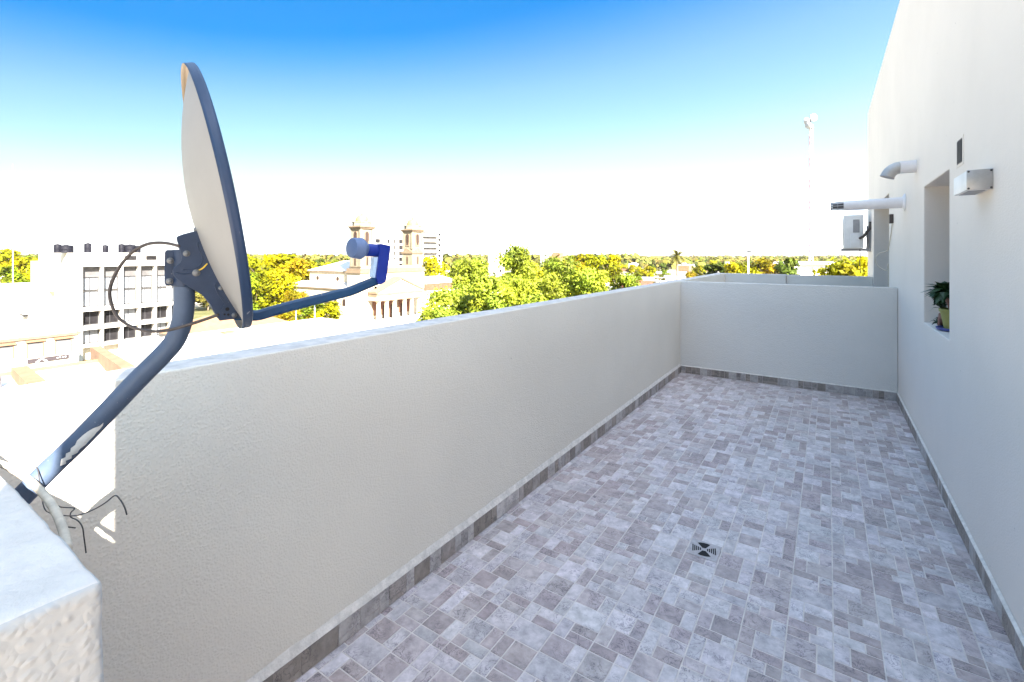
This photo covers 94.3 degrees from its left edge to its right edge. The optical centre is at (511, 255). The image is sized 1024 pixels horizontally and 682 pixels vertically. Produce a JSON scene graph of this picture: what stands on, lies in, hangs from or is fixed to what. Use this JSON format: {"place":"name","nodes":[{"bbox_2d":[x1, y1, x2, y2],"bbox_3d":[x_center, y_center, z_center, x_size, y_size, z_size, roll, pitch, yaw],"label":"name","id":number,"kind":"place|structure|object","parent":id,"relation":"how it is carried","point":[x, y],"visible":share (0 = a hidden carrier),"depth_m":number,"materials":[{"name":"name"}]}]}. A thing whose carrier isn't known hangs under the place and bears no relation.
{"place":"outdoors","nodes":[
{"label":"outdoors","id":0,"kind":"place"},
{"bbox_2d":[0,359,105,388],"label":"flat roofed house","id":1,"kind":"structure","parent":0,"point":[66,370],"depth_m":51.68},
{"bbox_2d":[11,366,45,385],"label":"boundary wall","id":2,"kind":"structure","parent":1,"relation":"on","point":[23,375],"depth_m":45.79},
{"bbox_2d":[90,346,134,371],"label":"boundary wall","id":3,"kind":"structure","parent":1,"relation":"on","point":[108,360],"depth_m":51.94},
{"bbox_2d":[118,318,387,366],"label":"flat roofed house","id":4,"kind":"structure","parent":0,"point":[135,353],"depth_m":60.75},
{"bbox_2d":[374,231,441,275],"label":"apartment tower","id":5,"kind":"structure","parent":0,"point":[432,242],"depth_m":249.87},
{"bbox_2d":[0,0,899,255],"label":"sky","id":6,"kind":"structure","parent":0,"point":[571,127],"materials":[{"name":"blue"}]},
{"bbox_2d":[83,256,867,360],"bbox_3d":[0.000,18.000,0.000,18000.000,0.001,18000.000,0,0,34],"label":"ground","id":7,"kind":"structure","parent":0,"point":[199,311],"depth_m":154.32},
{"bbox_2d":[0,248,21,262],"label":"yellow tree","id":8,"kind":"object","parent":7,"relation":"on","point":[5,254],"visible":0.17,"depth_m":197.10,"materials":[{"name":"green plant"}]},
{"bbox_2d":[0,265,26,282],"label":"green tree","id":9,"kind":"object","parent":7,"relation":"on","point":[6,272],"visible":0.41,"depth_m":159.66,"materials":[{"name":"green plant"}]},
{"bbox_2d":[0,255,38,282],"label":"yellow tree","id":10,"kind":"object","parent":7,"relation":"on","point":[22,263],"visible":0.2,"depth_m":168.40,"materials":[{"name":"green plant"}]},
{"bbox_2d":[0,324,80,372],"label":"shop house","id":11,"kind":"structure","parent":7,"relation":"on","point":[20,346],"depth_m":65.59,"materials":[{"name":"paint"}]},
{"bbox_2d":[0,342,15,359],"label":"window","id":12,"kind":"structure","parent":11,"relation":"in","point":[7,349],"depth_m":62.44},
{"bbox_2d":[25,339,45,357],"bbox_3d":[-64.888,12.708,64.652,0.370,2.341,1.965,0,0,34],"label":"window","id":13,"kind":"structure","parent":11,"relation":"in","point":[34,348],"depth_m":64.64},
{"bbox_2d":[27,354,78,363],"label":"shop sign","id":14,"kind":"object","parent":11,"relation":"attached to","point":[50,358],"visible":1,"depth_m":65.70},
{"bbox_2d":[54,336,73,353],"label":"window","id":15,"kind":"structure","parent":11,"relation":"in","point":[62,344],"depth_m":67.10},
{"bbox_2d":[0,253,172,361],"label":"apartment block","id":16,"kind":"structure","parent":7,"relation":"on","point":[68,290],"depth_m":86.61,"materials":[{"name":"paint"}]},
{"bbox_2d":[19,307,27,317],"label":"air conditioner","id":17,"kind":"object","parent":16,"relation":"attached to","point":[23,311],"visible":1,"depth_m":99.25,"materials":[{"name":"grey metal"}]},
{"bbox_2d":[54,244,60,252],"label":"water tank","id":18,"kind":"object","parent":16,"relation":"on","point":[56,248],"visible":1,"depth_m":82.55,"materials":[{"name":"plastic"}]},
{"bbox_2d":[60,245,73,252],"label":"water tank","id":19,"kind":"object","parent":16,"relation":"on","point":[66,248],"visible":0.99,"depth_m":83.24,"materials":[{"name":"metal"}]},
{"bbox_2d":[84,243,91,252],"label":"water tank","id":20,"kind":"object","parent":16,"relation":"on","point":[87,247],"visible":1,"depth_m":85.96,"materials":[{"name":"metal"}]},
{"bbox_2d":[83,277,98,290],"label":"window","id":21,"kind":"structure","parent":16,"relation":"in","point":[89,283],"depth_m":82.26,"materials":[{"name":"metal"}]},
{"bbox_2d":[83,291,98,306],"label":"window","id":22,"kind":"structure","parent":16,"relation":"in","point":[90,298],"depth_m":82.26,"materials":[{"name":"metal"}]},
{"bbox_2d":[83,311,98,324],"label":"window","id":23,"kind":"structure","parent":16,"relation":"in","point":[90,317],"depth_m":82.26,"materials":[{"name":"glass"}]},
{"bbox_2d":[83,329,98,343],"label":"window","id":24,"kind":"structure","parent":16,"relation":"in","point":[89,336],"depth_m":82.26,"materials":[{"name":"metal"}]},
{"bbox_2d":[92,242,102,252],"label":"water tank","id":25,"kind":"object","parent":16,"relation":"on","point":[97,247],"visible":1,"depth_m":86.81,"materials":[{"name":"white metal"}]},
{"bbox_2d":[104,277,117,289],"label":"window","id":26,"kind":"structure","parent":16,"relation":"in","point":[106,279],"depth_m":84.35,"materials":[{"name":"metal"}]},
{"bbox_2d":[104,290,117,305],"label":"window","id":27,"kind":"structure","parent":16,"relation":"in","point":[114,292],"depth_m":84.83,"materials":[{"name":"metal"}]},
{"bbox_2d":[104,309,117,322],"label":"window","id":28,"kind":"structure","parent":16,"relation":"in","point":[109,317],"depth_m":84.39,"materials":[{"name":"glass"}]},
{"bbox_2d":[104,327,117,340],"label":"window","id":29,"kind":"structure","parent":16,"relation":"in","point":[110,334],"depth_m":84.56,"materials":[{"name":"glass"}]},
{"bbox_2d":[118,243,124,252],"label":"water tank","id":30,"kind":"object","parent":16,"relation":"on","point":[121,247],"visible":0.96,"depth_m":90.04,"materials":[{"name":"plastic"}]},
{"bbox_2d":[123,276,135,288],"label":"window","id":31,"kind":"structure","parent":16,"relation":"in","point":[128,281],"depth_m":86.86,"materials":[{"name":"metal"}]},
{"bbox_2d":[123,289,135,303],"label":"window","id":32,"kind":"structure","parent":16,"relation":"in","point":[129,295],"depth_m":86.86,"materials":[{"name":"metal"}]},
{"bbox_2d":[123,308,135,320],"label":"window","id":33,"kind":"structure","parent":16,"relation":"in","point":[129,314],"depth_m":86.86,"materials":[{"name":"metal"}]},
{"bbox_2d":[123,325,135,338],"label":"window","id":34,"kind":"structure","parent":16,"relation":"in","point":[128,332],"depth_m":86.69,"materials":[{"name":"glass"}]},
{"bbox_2d":[125,244,135,252],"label":"water tank","id":35,"kind":"object","parent":16,"relation":"on","point":[129,248],"visible":0.79,"depth_m":90.76,"materials":[{"name":"plastic"}]},
{"bbox_2d":[125,256,156,259],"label":"penthouse window","id":36,"kind":"structure","parent":16,"relation":"in","point":[131,257],"depth_m":90.59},
{"bbox_2d":[141,276,151,287],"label":"window","id":37,"kind":"structure","parent":16,"relation":"in","point":[146,281],"depth_m":89.03,"materials":[{"name":"metal"}]},
{"bbox_2d":[141,288,151,302],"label":"window","id":38,"kind":"structure","parent":16,"relation":"in","point":[146,294],"depth_m":89.03,"materials":[{"name":"metal"}]},
{"bbox_2d":[141,307,151,319],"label":"window","id":39,"kind":"structure","parent":16,"relation":"in","point":[146,312],"depth_m":89.03,"materials":[{"name":"glass"}]},
{"bbox_2d":[141,324,151,336],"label":"window","id":40,"kind":"structure","parent":16,"relation":"in","point":[145,326],"depth_m":89.03,"materials":[{"name":"glass"}]},
{"bbox_2d":[157,275,166,286],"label":"window","id":41,"kind":"structure","parent":16,"relation":"in","point":[160,278],"depth_m":90.85,"materials":[{"name":"metal"}]},
{"bbox_2d":[157,287,166,301],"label":"window","id":42,"kind":"structure","parent":16,"relation":"in","point":[161,292],"depth_m":91.03,"materials":[{"name":"metal"}]},
{"bbox_2d":[157,305,166,317],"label":"window","id":43,"kind":"structure","parent":16,"relation":"in","point":[161,310],"depth_m":91.12,"materials":[{"name":"glass"}]},
{"bbox_2d":[157,322,166,334],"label":"window","id":44,"kind":"structure","parent":16,"relation":"in","point":[162,325],"depth_m":91.03,"materials":[{"name":"glass"}]},
{"bbox_2d":[195,291,208,310],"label":"olive tree","id":45,"kind":"object","parent":7,"relation":"on","point":[199,298],"visible":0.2,"depth_m":149.78,"materials":[{"name":"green plant"}]},
{"bbox_2d":[159,315,288,336],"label":"tile roofed house","id":46,"kind":"structure","parent":7,"relation":"on","point":[214,324],"depth_m":68.77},
{"bbox_2d":[250,272,266,309],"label":"green tree","id":47,"kind":"object","parent":7,"relation":"on","point":[255,280],"visible":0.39,"depth_m":136.49,"materials":[{"name":"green plant"}]},
{"bbox_2d":[247,254,283,303],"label":"yellow tree","id":48,"kind":"object","parent":7,"relation":"on","point":[269,261],"visible":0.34,"depth_m":148.45,"materials":[{"name":"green plant"}]},
{"bbox_2d":[252,251,298,303],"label":"yellow tree","id":49,"kind":"object","parent":7,"relation":"on","point":[286,258],"visible":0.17,"depth_m":153.98,"materials":[{"name":"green plant"}]},
{"bbox_2d":[255,268,300,307],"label":"yellow tree","id":50,"kind":"object","parent":7,"relation":"on","point":[274,282],"visible":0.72,"depth_m":136.56,"materials":[{"name":"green plant"}]},
{"bbox_2d":[273,312,297,320],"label":"rusty tree","id":51,"kind":"object","parent":7,"relation":"on","point":[285,316],"visible":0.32,"depth_m":103.24,"materials":[{"name":"yellow plant"}]},
{"bbox_2d":[282,289,296,319],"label":"rusty tree","id":52,"kind":"object","parent":7,"relation":"on","point":[289,295],"visible":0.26,"depth_m":121.26,"materials":[{"name":"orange plant"}]},
{"bbox_2d":[277,257,315,283],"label":"tree","id":53,"kind":"object","parent":7,"relation":"on","point":[299,267],"visible":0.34,"depth_m":148.41,"materials":[{"name":"yellow plant"}]},
{"bbox_2d":[291,291,308,318],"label":"rusty tree","id":54,"kind":"object","parent":7,"relation":"on","point":[303,294],"visible":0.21,"depth_m":119.09,"materials":[{"name":"yellow plant"}]},
{"bbox_2d":[292,303,327,319],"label":"green tree","id":55,"kind":"object","parent":7,"relation":"on","point":[308,310],"visible":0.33,"depth_m":110.76,"materials":[{"name":"green plant"}]},
{"bbox_2d":[308,300,342,319],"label":"yellow tree","id":56,"kind":"object","parent":7,"relation":"on","point":[332,310],"visible":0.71,"depth_m":110.35,"materials":[{"name":"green plant"}]},
{"bbox_2d":[281,207,425,323],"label":"church","id":57,"kind":"structure","parent":7,"relation":"on","point":[397,294],"depth_m":133.34,"materials":[{"name":"stone"}]},
{"bbox_2d":[415,305,452,321],"bbox_3d":[-7.418,11.352,44.765,5.982,13.505,5.969,0,0,43],"label":"plane tree","id":58,"kind":"object","parent":7,"relation":"on","point":[428,314],"visible":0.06,"depth_m":44.10,"materials":[{"name":"green plant"}]},
{"bbox_2d":[422,255,449,276],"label":"yellow tree","id":59,"kind":"object","parent":7,"relation":"on","point":[430,268],"visible":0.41,"depth_m":163.76,"materials":[{"name":"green plant"}]},
{"bbox_2d":[424,276,459,308],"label":"red fronted house","id":60,"kind":"structure","parent":7,"relation":"on","point":[431,283],"depth_m":152.46,"materials":[{"name":"paint"}]},
{"bbox_2d":[19,252,866,268],"bbox_3d":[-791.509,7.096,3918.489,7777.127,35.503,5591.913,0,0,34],"label":"distant woodland","id":61,"kind":"object","parent":7,"relation":"on","point":[626,259],"visible":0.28,"depth_m":678.04,"materials":[{"name":"green plant"}]},
{"bbox_2d":[419,285,477,315],"bbox_3d":[-6.843,10.590,51.951,9.608,15.034,8.987,0,0,2],"label":"plane tree","id":62,"kind":"object","parent":7,"relation":"on","point":[445,297],"visible":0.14,"depth_m":50.48,"materials":[{"name":"green plant"}]},
{"bbox_2d":[445,262,460,277],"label":"green tree","id":63,"kind":"object","parent":7,"relation":"on","point":[451,273],"visible":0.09,"depth_m":196.33,"materials":[{"name":"green plant"}]},
{"bbox_2d":[447,257,489,308],"bbox_3d":[-4.281,9.190,57.740,7.250,17.823,8.656,0,0,3],"label":"plane tree","id":64,"kind":"object","parent":7,"relation":"on","point":[470,268],"visible":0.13,"depth_m":56.74,"materials":[{"name":"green plant"}]},
{"bbox_2d":[465,271,524,313],"bbox_3d":[-2.333,9.872,48.184,8.068,16.471,8.766,0,0,34],"label":"plane tree","id":65,"kind":"object","parent":7,"relation":"on","point":[482,286],"visible":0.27,"depth_m":47.32,"materials":[{"name":"green plant"}]},
{"bbox_2d":[494,243,541,303],"bbox_3d":[0.827,8.291,58.151,7.263,19.632,8.709,0,0,3],"label":"plane tree","id":66,"kind":"object","parent":7,"relation":"on","point":[515,256],"visible":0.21,"depth_m":56.81,"materials":[{"name":"green plant"}]},
{"bbox_2d":[529,262,543,281],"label":"yellow tree","id":67,"kind":"object","parent":7,"relation":"on","point":[538,273],"visible":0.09,"depth_m":168.88,"materials":[{"name":"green plant"}]},
{"bbox_2d":[508,270,569,305],"bbox_3d":[2.959,9.787,48.473,10.295,16.632,11.015,0,0,34],"label":"plane tree","id":68,"kind":"object","parent":7,"relation":"on","point":[549,283],"visible":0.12,"depth_m":48.01,"materials":[{"name":"green plant"}]},
{"bbox_2d":[533,255,587,299],"bbox_3d":[6.302,9.016,62.301,8.726,18.187,11.046,0,0,10],"label":"plane tree","id":69,"kind":"object","parent":7,"relation":"on","point":[549,265],"visible":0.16,"depth_m":60.60,"materials":[{"name":"green plant"}]},
{"bbox_2d":[562,252,598,270],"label":"yellow tree","id":70,"kind":"object","parent":7,"relation":"on","point":[583,258],"visible":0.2,"depth_m":228.29,"materials":[{"name":"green plant"}]},
{"bbox_2d":[571,267,612,295],"bbox_3d":[9.279,9.763,57.149,10.240,16.687,8.938,0,0,-2],"label":"plane tree","id":71,"kind":"object","parent":7,"relation":"on","point":[587,279],"visible":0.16,"depth_m":56.70,"materials":[{"name":"green plant"}]},
{"bbox_2d":[587,254,623,286],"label":"yellow tree","id":72,"kind":"object","parent":7,"relation":"on","point":[611,265],"visible":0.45,"depth_m":187.15,"materials":[{"name":"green plant"}]},
{"bbox_2d":[608,272,640,290],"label":"plane tree","id":73,"kind":"object","parent":7,"relation":"on","point":[625,281],"visible":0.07,"depth_m":59.63,"materials":[{"name":"green plant"}]},
{"bbox_2d":[624,264,641,275],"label":"yellow tree","id":74,"kind":"object","parent":7,"relation":"on","point":[632,269],"visible":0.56,"depth_m":330.36,"materials":[{"name":"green plant"}]},
{"bbox_2d":[638,265,657,276],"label":"yellow tree","id":75,"kind":"object","parent":7,"relation":"on","point":[651,271],"visible":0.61,"depth_m":269.93,"materials":[{"name":"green plant"}]},
{"bbox_2d":[667,248,688,279],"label":"palm tree","id":76,"kind":"object","parent":7,"relation":"on","point":[677,258],"visible":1,"depth_m":139.69,"materials":[{"name":"green plant"}]},
{"bbox_2d":[688,265,706,275],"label":"yellow tree","id":77,"kind":"object","parent":7,"relation":"on","point":[698,270],"visible":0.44,"depth_m":285.29,"materials":[{"name":"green plant"}]},
{"bbox_2d":[702,262,742,274],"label":"dark tree","id":78,"kind":"object","parent":7,"relation":"on","point":[712,268],"visible":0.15,"depth_m":150.02,"materials":[{"name":"green plant"}]},
{"bbox_2d":[720,261,761,273],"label":"yellow tree","id":79,"kind":"object","parent":7,"relation":"on","point":[732,267],"visible":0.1,"depth_m":137.40,"materials":[{"name":"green plant"}]},
{"bbox_2d":[749,257,778,273],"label":"tree","id":80,"kind":"object","parent":7,"relation":"on","point":[764,265],"visible":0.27,"depth_m":167.69,"materials":[{"name":"yellow plant"}]},
{"bbox_2d":[773,256,799,274],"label":"dark tree","id":81,"kind":"object","parent":7,"relation":"on","point":[788,265],"visible":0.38,"depth_m":148.97,"materials":[{"name":"green plant"}]},
{"bbox_2d":[773,261,833,274],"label":"hall","id":82,"kind":"structure","parent":7,"relation":"on","point":[805,267],"depth_m":252.94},
{"bbox_2d":[804,114,816,261],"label":"telecom mast","id":83,"kind":"object","parent":7,"relation":"on","point":[808,124],"visible":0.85,"depth_m":261.61,"materials":[{"name":"metal"}]},
{"bbox_2d":[812,259,867,275],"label":"yellow tree","id":84,"kind":"object","parent":7,"relation":"on","point":[844,269],"visible":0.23,"depth_m":98.99,"materials":[{"name":"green plant"}]},
{"bbox_2d":[825,256,867,275],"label":"yellow tree","id":85,"kind":"object","parent":7,"relation":"on","point":[863,267],"visible":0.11,"depth_m":103.86,"materials":[{"name":"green plant"}]},
{"bbox_2d":[868,0,1023,669],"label":"apartment building","id":86,"kind":"structure","parent":7,"relation":"on","point":[951,72],"depth_m":2.50,"materials":[{"name":"paint"}]},
{"bbox_2d":[0,273,724,681],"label":"parapet wall","id":87,"kind":"structure","parent":86,"relation":"on","point":[296,509],"depth_m":1.73,"materials":[{"name":"beige paint"}]},
{"bbox_2d":[295,373,1023,681],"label":"terrace floor","id":88,"kind":"structure","parent":86,"relation":"on","point":[824,521],"depth_m":2.25,"materials":[{"name":"tile"}]},
{"bbox_2d":[0,476,103,681],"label":"divider wall","id":89,"kind":"structure","parent":88,"relation":"on","point":[50,606],"depth_m":0.47,"materials":[{"name":"beige paint"}]},
{"bbox_2d":[0,460,72,548],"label":"cable","id":90,"kind":"object","parent":89,"relation":"attached to","point":[44,495],"visible":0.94,"depth_m":0.76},
{"bbox_2d":[59,506,86,552],"bbox_3d":[-0.737,0.436,0.777,0.130,0.075,0.012,0,0,26],"label":"wire","id":91,"kind":"object","parent":90,"relation":"hanging from","point":[78,521],"visible":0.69,"depth_m":0.75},
{"bbox_2d":[63,495,127,516],"bbox_3d":[-0.634,0.379,0.712,0.226,0.086,0.007,0,0,29],"label":"wire","id":92,"kind":"object","parent":90,"relation":"attached to","point":[119,498],"visible":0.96,"depth_m":0.68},
{"bbox_2d":[15,62,390,503],"bbox_3d":[-0.647,0.092,1.031,0.653,0.955,0.460,0,0,3],"label":"satellite dish","id":93,"kind":"object","parent":89,"relation":"attached to","point":[208,260],"visible":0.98,"depth_m":0.92,"materials":[{"name":"grey paint"}]},
{"bbox_2d":[30,466,49,512],"bbox_3d":[-0.856,0.420,0.862,0.225,0.047,0.004,0,0,38],"label":"wire","id":94,"kind":"object","parent":93,"relation":"attached to","point":[40,483],"visible":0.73,"depth_m":0.87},
{"bbox_2d":[686,538,721,561],"bbox_3d":[0.977,1.498,2.414,0.144,0.004,0.144,0,0,34],"label":"floor drain","id":95,"kind":"object","parent":88,"relation":"on","point":[703,549],"visible":1,"depth_m":2.41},
{"bbox_2d":[680,281,897,400],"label":"divider wall","id":96,"kind":"structure","parent":86,"relation":"on","point":[835,339],"depth_m":5.37,"materials":[{"name":"paint"}]},
{"bbox_2d":[841,215,870,272],"bbox_3d":[5.980,-0.190,8.257,0.411,0.980,0.827,0,0,34],"label":"air conditioner","id":97,"kind":"object","parent":86,"relation":"attached to","point":[853,233],"visible":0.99,"depth_m":8.00,"materials":[{"name":"white metal"}]},
{"bbox_2d":[831,194,905,210],"bbox_3d":[3.428,-0.492,4.586,0.583,0.166,0.165,0,0,34],"label":"boiler flue","id":98,"kind":"object","parent":86,"relation":"attached to","point":[888,203],"visible":0.99,"depth_m":4.53,"materials":[{"name":"white paint"}]},
{"bbox_2d":[875,214,893,286],"bbox_3d":[4.284,0.075,5.405,0.119,1.050,0.476,0,0,21],"label":"cable","id":99,"kind":"object","parent":86,"relation":"attached to","point":[891,218],"visible":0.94,"depth_m":5.41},
{"bbox_2d":[880,160,916,179],"bbox_3d":[3.201,-0.704,3.936,0.241,0.147,0.104,0,0,34],"label":"exhaust elbow","id":100,"kind":"object","parent":86,"relation":"attached to","point":[892,171],"visible":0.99,"depth_m":3.90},
{"bbox_2d":[921,281,949,331],"bbox_3d":[2.924,0.344,3.192,0.248,0.344,0.303,0,0,-2],"label":"potted plant","id":101,"kind":"object","parent":86,"relation":"on","point":[939,294],"visible":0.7,"depth_m":3.18,"materials":[{"name":"green plant"}]},
{"bbox_2d":[956,134,963,167],"bbox_3d":[2.434,-0.562,2.578,0.010,0.155,0.160,0,0,34],"label":"wall vent","id":102,"kind":"object","parent":86,"relation":"attached to","point":[960,151],"depth_m":2.56,"materials":[{"name":"metal"}]},
{"bbox_2d":[954,168,992,195],"bbox_3d":[2.133,-0.333,2.200,0.085,0.090,0.266,0,0,34],"label":"vent box","id":103,"kind":"object","parent":86,"relation":"attached to","point":[973,182],"visible":1,"depth_m":2.10,"materials":[{"name":"white metal"}]},
{"bbox_2d":[488,250,503,279],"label":"water tower block","id":104,"kind":"structure","parent":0,"point":[492,254],"depth_m":181.08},
{"bbox_2d":[540,249,551,266],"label":"distant tower","id":105,"kind":"structure","parent":0,"point":[544,252],"depth_m":427.50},
{"bbox_2d":[553,250,562,260],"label":"distant tower","id":106,"kind":"structure","parent":0,"point":[557,252],"depth_m":427.95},
{"bbox_2d":[371,270,747,324],"bbox_3d":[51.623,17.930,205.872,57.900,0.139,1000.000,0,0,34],"label":"pavement","id":107,"kind":"structure","parent":0,"point":[398,322],"depth_m":125.84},
{"bbox_2d":[642,277,663,281],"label":"town house","id":108,"kind":"structure","parent":107,"relation":"on","point":[648,279],"depth_m":254.70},
{"bbox_2d":[654,271,681,277],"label":"town house","id":109,"kind":"structure","parent":107,"relation":"on","point":[673,273],"depth_m":297.85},
{"bbox_2d":[656,275,682,281],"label":"town house","id":110,"kind":"structure","parent":107,"relation":"on","point":[670,277],"depth_m":237.33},
{"bbox_2d":[678,263,690,272],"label":"town house","id":111,"kind":"structure","parent":0,"point":[684,267],"depth_m":455.75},
{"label":"neighbour floor","id":112,"kind":"structure","parent":0,"visible":0},
{"bbox_2d":[725,273,785,283],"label":"divider wall","id":113,"kind":"structure","parent":112,"relation":"on","point":[756,278],"depth_m":8.42,"materials":[{"name":"paint"}]},
{"bbox_2d":[786,275,872,286],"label":"divider wall","id":114,"kind":"structure","parent":112,"relation":"on","point":[832,280],"depth_m":7.86,"materials":[{"name":"paint"}]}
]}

